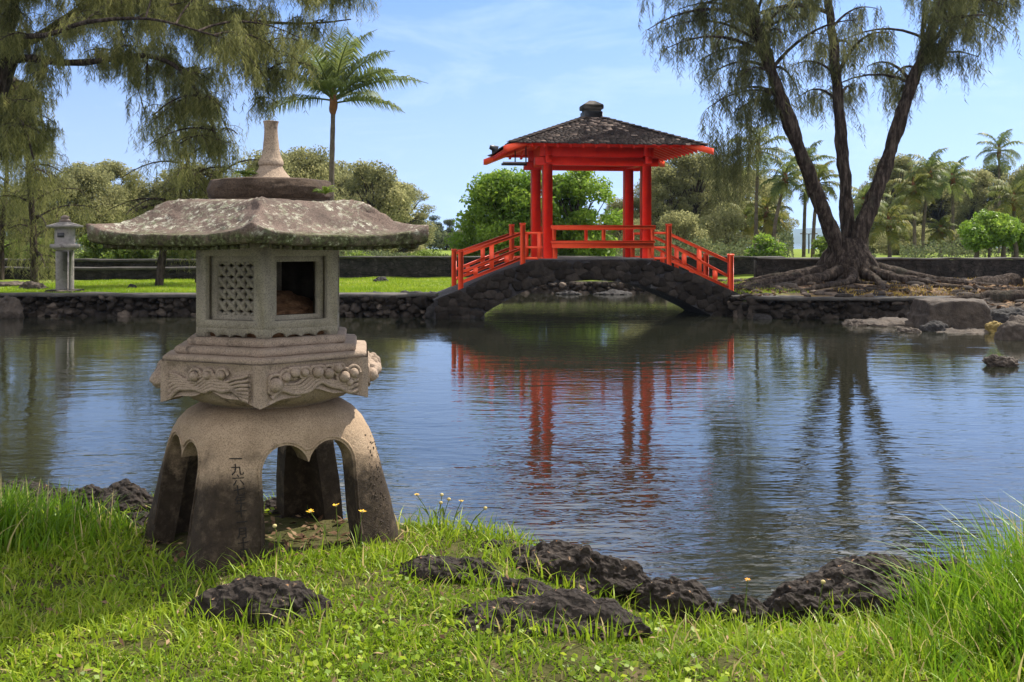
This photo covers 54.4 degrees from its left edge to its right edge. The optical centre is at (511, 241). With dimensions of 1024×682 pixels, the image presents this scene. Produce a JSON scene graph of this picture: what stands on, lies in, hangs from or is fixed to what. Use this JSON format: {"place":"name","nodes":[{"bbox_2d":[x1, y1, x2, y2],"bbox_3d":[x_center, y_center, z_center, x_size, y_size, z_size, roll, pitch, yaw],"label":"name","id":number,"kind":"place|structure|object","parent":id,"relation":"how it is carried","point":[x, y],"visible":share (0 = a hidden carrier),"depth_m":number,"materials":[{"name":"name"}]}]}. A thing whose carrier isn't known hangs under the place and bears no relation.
{"place":"outdoors","nodes":[
{"label":"outdoors","id":0,"kind":"place"},
{"bbox_2d":[77,228,840,241],"bbox_3d":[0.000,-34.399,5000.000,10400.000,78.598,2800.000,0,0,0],"label":"hills","id":1,"kind":"structure","parent":0,"point":[797,235],"depth_m":4144.30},
{"bbox_2d":[0,490,1023,681],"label":"bank ground","id":2,"kind":"structure","parent":0,"point":[298,528],"depth_m":3.76,"materials":[{"name":"plant"}]},
{"bbox_2d":[1,479,67,494],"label":"lava rock","id":3,"kind":"object","parent":2,"relation":"on","point":[32,482],"visible":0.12,"depth_m":6.18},
{"bbox_2d":[0,474,148,559],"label":"tall grass","id":4,"kind":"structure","parent":2,"relation":"on","point":[21,519],"depth_m":5.00,"materials":[{"name":"plant"}]},
{"bbox_2d":[43,478,153,518],"bbox_3d":[-2.350,1.612,5.751,0.812,0.464,0.466,0,0,17],"label":"lava rock","id":5,"kind":"object","parent":2,"relation":"on","point":[138,494],"visible":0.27,"depth_m":5.67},
{"bbox_2d":[107,511,148,528],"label":"lava rock","id":6,"kind":"object","parent":2,"relation":"on","point":[141,520],"visible":0.11,"depth_m":5.44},
{"bbox_2d":[180,575,331,628],"bbox_3d":[-1.026,1.526,4.021,0.601,0.361,0.345,0,0,0],"label":"lava rock","id":7,"kind":"object","parent":2,"relation":"on","point":[239,592],"visible":0.62,"depth_m":3.94,"materials":[{"name":"stone"}]},
{"bbox_2d":[86,120,428,572],"bbox_3d":[-1.260,0.566,5.196,1.707,2.389,1.826,0,0,0],"label":"stone lantern","id":8,"kind":"object","parent":2,"relation":"on","point":[265,360],"visible":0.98,"depth_m":4.85,"materials":[{"name":"stone"}]},
{"bbox_2d":[264,497,317,518],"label":"lava rock","id":9,"kind":"object","parent":2,"relation":"on","point":[269,503],"visible":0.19,"depth_m":5.76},
{"bbox_2d":[396,554,501,583],"bbox_3d":[-0.275,1.535,4.496,0.559,0.250,0.322,0,0,0],"label":"lava rock","id":10,"kind":"object","parent":2,"relation":"on","point":[422,565],"visible":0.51,"depth_m":4.41,"materials":[{"name":"stone"}]},
{"bbox_2d":[0,512,989,681],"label":"leaf litter","id":11,"kind":"object","parent":2,"relation":"on","point":[286,543],"visible":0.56,"depth_m":4.49,"materials":[{"name":"brown plant"}]},
{"bbox_2d":[477,539,527,551],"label":"lava rock","id":12,"kind":"object","parent":2,"relation":"on","point":[509,542],"visible":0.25,"depth_m":4.99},
{"bbox_2d":[477,575,555,595],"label":"lava rock","id":13,"kind":"object","parent":2,"relation":"on","point":[524,585],"visible":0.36,"depth_m":4.26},
{"bbox_2d":[449,588,652,640],"bbox_3d":[0.134,1.506,3.921,0.819,0.263,0.407,0,0,0],"label":"lava rock","id":14,"kind":"object","parent":2,"relation":"on","point":[575,604],"visible":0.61,"depth_m":3.85,"materials":[{"name":"stone"}]},
{"bbox_2d":[499,539,650,601],"bbox_3d":[0.263,1.610,4.770,0.811,0.354,0.431,0,0,0],"label":"lava rock","id":15,"kind":"object","parent":2,"relation":"on","point":[625,576],"visible":0.47,"depth_m":4.66,"materials":[{"name":"stone"}]},
{"bbox_2d":[629,575,716,623],"bbox_3d":[0.743,1.770,4.618,0.635,0.434,0.334,0,0,16],"label":"lava rock","id":16,"kind":"object","parent":2,"relation":"on","point":[673,590],"visible":0.24,"depth_m":4.53,"materials":[{"name":"stone"}]},
{"bbox_2d":[714,594,769,627],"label":"lava rock","id":17,"kind":"object","parent":2,"relation":"on","point":[755,604],"visible":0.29,"depth_m":4.47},
{"bbox_2d":[769,592,838,630],"bbox_3d":[1.308,1.753,4.486,0.376,0.360,0.189,0,0,0],"label":"lava rock","id":18,"kind":"object","parent":2,"relation":"on","point":[796,601],"visible":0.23,"depth_m":4.44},
{"bbox_2d":[762,552,941,620],"bbox_3d":[1.649,1.717,4.739,0.927,0.452,0.563,0,0,0],"label":"lava rock","id":19,"kind":"object","parent":2,"relation":"on","point":[833,573],"visible":0.25,"depth_m":4.63,"materials":[{"name":"stone"}]},
{"bbox_2d":[826,572,1023,681],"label":"tall grass","id":20,"kind":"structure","parent":2,"relation":"on","point":[984,631],"depth_m":3.52,"materials":[{"name":"plant"}]},
{"bbox_2d":[843,489,1023,675],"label":"tall grass","id":21,"kind":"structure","parent":2,"relation":"on","point":[1005,579],"depth_m":3.98,"materials":[{"name":"plant"}]},
{"bbox_2d":[930,558,976,579],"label":"lava rock","id":22,"kind":"object","parent":2,"relation":"on","point":[947,566],"visible":0.01,"depth_m":4.97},
{"bbox_2d":[0,242,1023,604],"bbox_3d":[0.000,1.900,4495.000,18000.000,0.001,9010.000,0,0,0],"label":"water","id":23,"kind":"structure","parent":0,"point":[720,458],"depth_m":10.28,"materials":[{"name":"liquid"}]},
{"bbox_2d":[0,292,438,317],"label":"retaining wall","id":24,"kind":"structure","parent":23,"relation":"in","point":[351,304],"depth_m":25.11,"materials":[{"name":"stone"}]},
{"bbox_2d":[594,289,631,294],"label":"bank rock","id":25,"kind":"object","parent":23,"relation":"in","point":[614,292],"visible":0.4,"depth_m":35.59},
{"bbox_2d":[727,295,949,318],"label":"retaining wall","id":26,"kind":"structure","parent":23,"relation":"in","point":[854,306],"depth_m":24.45,"materials":[{"name":"stone"}]},
{"bbox_2d":[935,327,988,333],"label":"bank rock","id":27,"kind":"object","parent":23,"relation":"in","point":[969,330],"visible":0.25,"depth_m":20.79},
{"bbox_2d":[982,354,1018,366],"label":"bank rock","id":28,"kind":"object","parent":23,"relation":"in","point":[997,360],"visible":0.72,"depth_m":15.12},
{"bbox_2d":[0,248,1023,318],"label":"bank ground","id":29,"kind":"structure","parent":0,"point":[905,310],"depth_m":25.89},
{"bbox_2d":[0,295,23,317],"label":"bank rock","id":30,"kind":"object","parent":29,"relation":"on","point":[11,307],"visible":0.69,"depth_m":24.65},
{"bbox_2d":[0,176,42,251],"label":"shade tree","id":31,"kind":"object","parent":29,"relation":"on","point":[11,214],"visible":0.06,"depth_m":61.23,"materials":[{"name":"green plant"}]},
{"bbox_2d":[0,152,56,279],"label":"ironwood tree","id":32,"kind":"object","parent":29,"relation":"on","point":[3,234],"visible":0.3,"depth_m":35.89,"materials":[{"name":"green plant"}]},
{"bbox_2d":[18,281,46,288],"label":"bank rock","id":33,"kind":"object","parent":29,"relation":"on","point":[30,284],"visible":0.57,"depth_m":29.35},
{"bbox_2d":[0,93,94,282],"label":"ironwood tree","id":34,"kind":"object","parent":29,"relation":"on","point":[31,182],"visible":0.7,"depth_m":33.40,"materials":[{"name":"green plant"}]},
{"bbox_2d":[13,172,97,239],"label":"shade tree","id":35,"kind":"object","parent":29,"relation":"on","point":[71,182],"visible":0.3,"depth_m":55.61,"materials":[{"name":"green plant"}]},
{"bbox_2d":[45,215,83,292],"bbox_3d":[-12.216,0.406,27.200,0.952,2.255,0.921,0,0,0],"label":"stone lantern","id":36,"kind":"object","parent":29,"relation":"on","point":[64,245],"visible":0.94,"depth_m":27.02,"materials":[{"name":"stone"}]},
{"bbox_2d":[50,162,138,248],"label":"shade tree","id":37,"kind":"object","parent":29,"relation":"on","point":[95,180],"visible":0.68,"depth_m":57.26,"materials":[{"name":"green plant"}]},
{"bbox_2d":[4,267,195,279],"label":"lava wall","id":38,"kind":"structure","parent":29,"relation":"on","point":[108,273],"depth_m":36.39,"materials":[{"name":"stone"}]},
{"bbox_2d":[78,234,121,258],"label":"shrub","id":39,"kind":"object","parent":29,"relation":"on","point":[96,251],"visible":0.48,"depth_m":40.05,"materials":[{"name":"green plant"}]},
{"bbox_2d":[5,258,195,266],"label":"lava wall","id":40,"kind":"structure","parent":29,"relation":"on","point":[87,262],"depth_m":38.60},
{"bbox_2d":[66,159,147,242],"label":"shade tree","id":41,"kind":"object","parent":29,"relation":"on","point":[117,167],"visible":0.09,"depth_m":63.23,"materials":[{"name":"green plant"}]},
{"bbox_2d":[114,249,155,258],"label":"shrub","id":42,"kind":"object","parent":29,"relation":"on","point":[146,253],"visible":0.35,"depth_m":40.66,"materials":[{"name":"green plant"}]},
{"bbox_2d":[114,181,165,220],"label":"shade tree","id":43,"kind":"object","parent":29,"relation":"on","point":[150,187],"visible":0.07,"depth_m":65.24,"materials":[{"name":"green plant"}]},
{"bbox_2d":[94,108,239,285],"bbox_3d":[-10.564,-1.296,31.507,4.572,6.201,4.102,0,0,-38],"label":"ironwood tree","id":44,"kind":"object","parent":29,"relation":"on","point":[160,264],"visible":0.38,"depth_m":31.21,"materials":[{"name":"green plant"}]},
{"bbox_2d":[129,162,207,215],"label":"shade tree","id":45,"kind":"object","parent":29,"relation":"on","point":[166,176],"visible":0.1,"depth_m":64.84,"materials":[{"name":"green plant"}]},
{"bbox_2d":[0,0,379,178],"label":"ironwood tree","id":46,"kind":"object","parent":29,"relation":"on","point":[239,37],"visible":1,"depth_m":26.19,"materials":[{"name":"green plant"}]},
{"bbox_2d":[159,114,258,282],"bbox_3d":[-9.747,-1.466,32.707,4.143,6.102,3.861,0,0,0],"label":"ironwood tree","id":47,"kind":"object","parent":29,"relation":"on","point":[222,170],"visible":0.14,"depth_m":31.90,"materials":[{"name":"green plant"}]},
{"bbox_2d":[229,149,308,177],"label":"shade tree","id":48,"kind":"object","parent":29,"relation":"on","point":[288,162],"visible":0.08,"depth_m":51.50,"materials":[{"name":"green plant"}]},
{"bbox_2d":[285,144,343,199],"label":"shade tree","id":49,"kind":"object","parent":29,"relation":"on","point":[313,164],"visible":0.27,"depth_m":53.22,"materials":[{"name":"green plant"}]},
{"bbox_2d":[264,23,425,200],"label":"coconut palm","id":50,"kind":"object","parent":29,"relation":"on","point":[335,77],"visible":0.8,"depth_m":45.65,"materials":[{"name":"green plant"}]},
{"bbox_2d":[334,171,367,255],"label":"shade tree","id":51,"kind":"object","parent":29,"relation":"on","point":[339,184],"visible":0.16,"depth_m":65.42,"materials":[{"name":"green plant"}]},
{"bbox_2d":[336,158,418,255],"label":"shade tree","id":52,"kind":"object","parent":29,"relation":"on","point":[389,191],"visible":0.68,"depth_m":59.38,"materials":[{"name":"green plant"}]},
{"bbox_2d":[0,276,808,294],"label":"lawn grass","id":53,"kind":"structure","parent":29,"relation":"on","point":[351,285],"depth_m":30.71,"materials":[{"name":"plant"}]},
{"bbox_2d":[396,180,439,248],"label":"shade tree","id":54,"kind":"object","parent":29,"relation":"on","point":[416,219],"visible":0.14,"depth_m":78.28,"materials":[{"name":"green plant"}]},
{"bbox_2d":[433,218,460,249],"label":"shade tree","id":55,"kind":"object","parent":29,"relation":"on","point":[449,222],"visible":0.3,"depth_m":117.68,"materials":[{"name":"green plant"}]},
{"bbox_2d":[5,215,1006,250],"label":"woods","id":56,"kind":"object","parent":29,"relation":"on","point":[781,238],"visible":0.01,"depth_m":114.22,"materials":[{"name":"green plant"}]},
{"bbox_2d":[444,167,569,255],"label":"bushy tree","id":57,"kind":"object","parent":29,"relation":"on","point":[499,201],"visible":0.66,"depth_m":41.06,"materials":[{"name":"green plant"}]},
{"bbox_2d":[5,234,1023,259],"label":"undergrowth","id":58,"kind":"object","parent":29,"relation":"on","point":[924,253],"visible":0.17,"depth_m":48.32,"materials":[{"name":"green plant"}]},
{"bbox_2d":[339,256,785,277],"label":"lava wall","id":59,"kind":"structure","parent":29,"relation":"on","point":[395,266],"depth_m":37.90,"materials":[{"name":"stone"}]},
{"bbox_2d":[527,171,622,255],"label":"bushy tree","id":60,"kind":"object","parent":29,"relation":"on","point":[572,190],"visible":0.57,"depth_m":41.89,"materials":[{"name":"green plant"}]},
{"bbox_2d":[433,223,740,318],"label":"arch bridge","id":61,"kind":"structure","parent":29,"relation":"on","point":[477,295],"depth_m":25.08,"materials":[{"name":"stone"}]},
{"bbox_2d":[541,226,634,256],"bbox_3d":[2.033,0.009,26.883,2.694,0.839,0.395,0,0,-8],"label":"bench","id":62,"kind":"object","parent":61,"relation":"on","point":[632,252],"visible":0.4,"depth_m":26.96,"materials":[{"name":"paint"}]},
{"bbox_2d":[483,101,713,258],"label":"pavilion","id":63,"kind":"structure","parent":61,"relation":"on","point":[591,138],"depth_m":25.14,"materials":[{"name":"red paint"}]},
{"bbox_2d":[550,225,655,258],"bbox_3d":[2.279,0.009,25.216,2.694,0.839,0.395,0,0,-8],"label":"bench","id":64,"kind":"object","parent":61,"relation":"on","point":[602,244],"visible":0.94,"depth_m":25.04,"materials":[{"name":"paint"}]},
{"bbox_2d":[522,281,651,293],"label":"retaining wall","id":65,"kind":"structure","parent":29,"relation":"on","point":[584,285],"depth_m":36.33,"materials":[{"name":"stone"}]},
{"bbox_2d":[597,196,653,251],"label":"shade tree","id":66,"kind":"object","parent":29,"relation":"on","point":[619,204],"visible":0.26,"depth_m":61.90,"materials":[{"name":"green plant"}]},
{"bbox_2d":[634,163,704,243],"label":"shade tree","id":67,"kind":"object","parent":29,"relation":"on","point":[659,175],"visible":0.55,"depth_m":62.35,"materials":[{"name":"green plant"}]},
{"bbox_2d":[654,209,714,255],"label":"round shrub","id":68,"kind":"object","parent":29,"relation":"on","point":[686,225],"visible":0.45,"depth_m":51.75,"materials":[{"name":"green plant"}]},
{"bbox_2d":[654,150,732,248],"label":"shade tree","id":69,"kind":"object","parent":29,"relation":"on","point":[690,163],"visible":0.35,"depth_m":63.15,"materials":[{"name":"green plant"}]},
{"bbox_2d":[695,208,751,255],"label":"round shrub","id":70,"kind":"object","parent":29,"relation":"on","point":[713,226],"visible":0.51,"depth_m":55.35,"materials":[{"name":"green plant"}]},
{"bbox_2d":[719,162,753,245],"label":"shade tree","id":71,"kind":"object","parent":29,"relation":"on","point":[740,200],"visible":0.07,"depth_m":71.56,"materials":[{"name":"green plant"}]},
{"bbox_2d":[727,199,762,251],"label":"coconut palm","id":72,"kind":"object","parent":29,"relation":"on","point":[748,210],"visible":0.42,"depth_m":63.69,"materials":[{"name":"green plant"}]},
{"bbox_2d":[718,166,775,232],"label":"shade tree","id":73,"kind":"object","parent":29,"relation":"on","point":[767,187],"visible":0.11,"depth_m":76.82,"materials":[{"name":"green plant"}]},
{"bbox_2d":[729,122,792,245],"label":"coconut palm","id":74,"kind":"object","parent":29,"relation":"on","point":[779,152],"visible":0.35,"depth_m":57.81,"materials":[{"name":"green plant"}]},
{"bbox_2d":[743,232,787,257],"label":"shrub","id":75,"kind":"object","parent":29,"relation":"on","point":[769,238],"visible":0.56,"depth_m":46.75,"materials":[{"name":"green plant"}]},
{"bbox_2d":[740,194,793,235],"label":"coconut palm","id":76,"kind":"object","parent":29,"relation":"on","point":[765,218],"visible":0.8,"depth_m":59.69,"materials":[{"name":"green plant"}]},
{"bbox_2d":[748,175,799,243],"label":"shade tree","id":77,"kind":"object","parent":29,"relation":"on","point":[790,224],"visible":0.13,"depth_m":83.21,"materials":[{"name":"green plant"}]},
{"bbox_2d":[758,156,807,241],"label":"coconut palm","id":78,"kind":"object","parent":29,"relation":"on","point":[782,187],"visible":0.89,"depth_m":55.67,"materials":[{"name":"green plant"}]},
{"bbox_2d":[779,140,835,256],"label":"coconut palm","id":79,"kind":"object","parent":29,"relation":"on","point":[810,151],"visible":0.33,"depth_m":59.90,"materials":[{"name":"green plant"}]},
{"bbox_2d":[791,160,839,257],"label":"coconut palm","id":80,"kind":"object","parent":29,"relation":"on","point":[826,187],"visible":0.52,"depth_m":56.81,"materials":[{"name":"green plant"}]},
{"bbox_2d":[811,235,827,257],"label":"shrub","id":81,"kind":"object","parent":29,"relation":"on","point":[822,246],"visible":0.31,"depth_m":51.71,"materials":[{"name":"green plant"}]},
{"bbox_2d":[637,0,1023,293],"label":"ironwood tree","id":82,"kind":"object","parent":29,"relation":"on","point":[847,257],"visible":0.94,"depth_m":28.94,"materials":[{"name":"green plant"}]},
{"bbox_2d":[717,277,1023,305],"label":"rubble","id":83,"kind":"object","parent":29,"relation":"on","point":[912,284],"visible":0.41,"depth_m":25.79,"materials":[{"name":"stone"}]},
{"bbox_2d":[722,278,1023,307],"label":"leaf litter","id":84,"kind":"object","parent":29,"relation":"on","point":[943,294],"visible":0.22,"depth_m":26.31,"materials":[{"name":"brown plant"}]},
{"bbox_2d":[852,182,893,247],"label":"coconut palm","id":85,"kind":"object","parent":29,"relation":"on","point":[861,196],"visible":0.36,"depth_m":59.58,"materials":[{"name":"green plant"}]},
{"bbox_2d":[842,317,913,326],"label":"bank rock","id":86,"kind":"object","parent":29,"relation":"on","point":[891,322],"visible":0.24,"depth_m":22.50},
{"bbox_2d":[753,257,1023,278],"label":"lava wall","id":87,"kind":"structure","parent":29,"relation":"on","point":[969,268],"depth_m":34.60,"materials":[{"name":"stone"}]},
{"bbox_2d":[869,195,918,256],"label":"coconut palm","id":88,"kind":"object","parent":29,"relation":"on","point":[891,227],"visible":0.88,"depth_m":54.65,"materials":[{"name":"green plant"}]},
{"bbox_2d":[859,153,931,242],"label":"shade tree","id":89,"kind":"object","parent":29,"relation":"on","point":[901,162],"visible":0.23,"depth_m":81.68,"materials":[{"name":"green plant"}]},
{"bbox_2d":[869,226,936,254],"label":"round shrub","id":90,"kind":"object","parent":29,"relation":"on","point":[884,246],"visible":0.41,"depth_m":69.48,"materials":[{"name":"green plant"}]},
{"bbox_2d":[886,166,939,256],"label":"coconut palm","id":91,"kind":"object","parent":29,"relation":"on","point":[914,193],"visible":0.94,"depth_m":59.77,"materials":[{"name":"green plant"}]},
{"bbox_2d":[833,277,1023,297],"bbox_3d":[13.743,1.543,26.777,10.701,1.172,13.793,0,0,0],"label":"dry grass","id":92,"kind":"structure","parent":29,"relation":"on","point":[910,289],"depth_m":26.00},
{"bbox_2d":[903,147,960,256],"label":"coconut palm","id":93,"kind":"object","parent":29,"relation":"on","point":[944,175],"visible":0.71,"depth_m":60.82,"materials":[{"name":"green plant"}]},
{"bbox_2d":[919,320,948,330],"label":"bank rock","id":94,"kind":"object","parent":29,"relation":"on","point":[933,325],"visible":0.41,"depth_m":21.06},
{"bbox_2d":[908,164,965,250],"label":"shade tree","id":95,"kind":"object","parent":29,"relation":"on","point":[940,209],"visible":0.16,"depth_m":90.95,"materials":[{"name":"green plant"}]},
{"bbox_2d":[925,214,957,256],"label":"coconut palm","id":96,"kind":"object","parent":29,"relation":"on","point":[938,235],"visible":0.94,"depth_m":61.72,"materials":[{"name":"green plant"}]},
{"bbox_2d":[907,297,992,328],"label":"stone block","id":97,"kind":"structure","parent":29,"relation":"on","point":[959,313],"depth_m":21.51,"materials":[{"name":"stone"}]},
{"bbox_2d":[933,156,976,255],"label":"coconut palm","id":98,"kind":"object","parent":29,"relation":"on","point":[955,184],"visible":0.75,"depth_m":63.80,"materials":[{"name":"green plant"}]},
{"bbox_2d":[944,166,1000,228],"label":"shade tree","id":99,"kind":"object","parent":29,"relation":"on","point":[981,183],"visible":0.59,"depth_m":84.98,"materials":[{"name":"green plant"}]},
{"bbox_2d":[946,289,1023,301],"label":"fallen log","id":100,"kind":"object","parent":29,"relation":"on","point":[1012,295],"visible":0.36,"depth_m":24.02,"materials":[{"name":"plant"}]},
{"bbox_2d":[959,162,1012,251],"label":"shade tree","id":101,"kind":"object","parent":29,"relation":"on","point":[994,171],"visible":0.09,"depth_m":87.32,"materials":[{"name":"green plant"}]},
{"bbox_2d":[956,208,1022,259],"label":"round bush","id":102,"kind":"object","parent":29,"relation":"on","point":[985,229],"visible":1,"depth_m":44.31,"materials":[{"name":"green plant"}]},
{"bbox_2d":[971,273,1023,285],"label":"rock","id":103,"kind":"object","parent":29,"relation":"on","point":[1012,279],"visible":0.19,"depth_m":28.71,"materials":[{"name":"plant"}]},
{"bbox_2d":[975,129,1023,252],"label":"coconut palm","id":104,"kind":"object","parent":29,"relation":"on","point":[999,144],"visible":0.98,"depth_m":79.75,"materials":[{"name":"green plant"}]},
{"bbox_2d":[983,170,1023,256],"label":"coconut palm","id":105,"kind":"object","parent":29,"relation":"on","point":[1015,204],"visible":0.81,"depth_m":57.85,"materials":[{"name":"green plant"}]},
{"bbox_2d":[985,164,1023,223],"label":"shade tree","id":106,"kind":"object","parent":29,"relation":"on","point":[1010,178],"visible":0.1,"depth_m":83.76,"materials":[{"name":"green plant"}]},
{"bbox_2d":[990,307,1023,322],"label":"bank rock","id":107,"kind":"object","parent":29,"relation":"on","point":[1002,315],"visible":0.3,"depth_m":21.62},
{"bbox_2d":[994,315,1023,340],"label":"bank rock","id":108,"kind":"object","parent":29,"relation":"on","point":[1012,328],"visible":0.43,"depth_m":19.20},
{"bbox_2d":[1008,224,1023,253],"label":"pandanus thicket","id":109,"kind":"object","parent":29,"relation":"on","point":[1020,241],"visible":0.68,"depth_m":45.16,"materials":[{"name":"green plant"}]},
{"bbox_2d":[0,0,1023,230],"label":"sky","id":110,"kind":"structure","parent":0,"point":[494,72],"materials":[{"name":"blue"}]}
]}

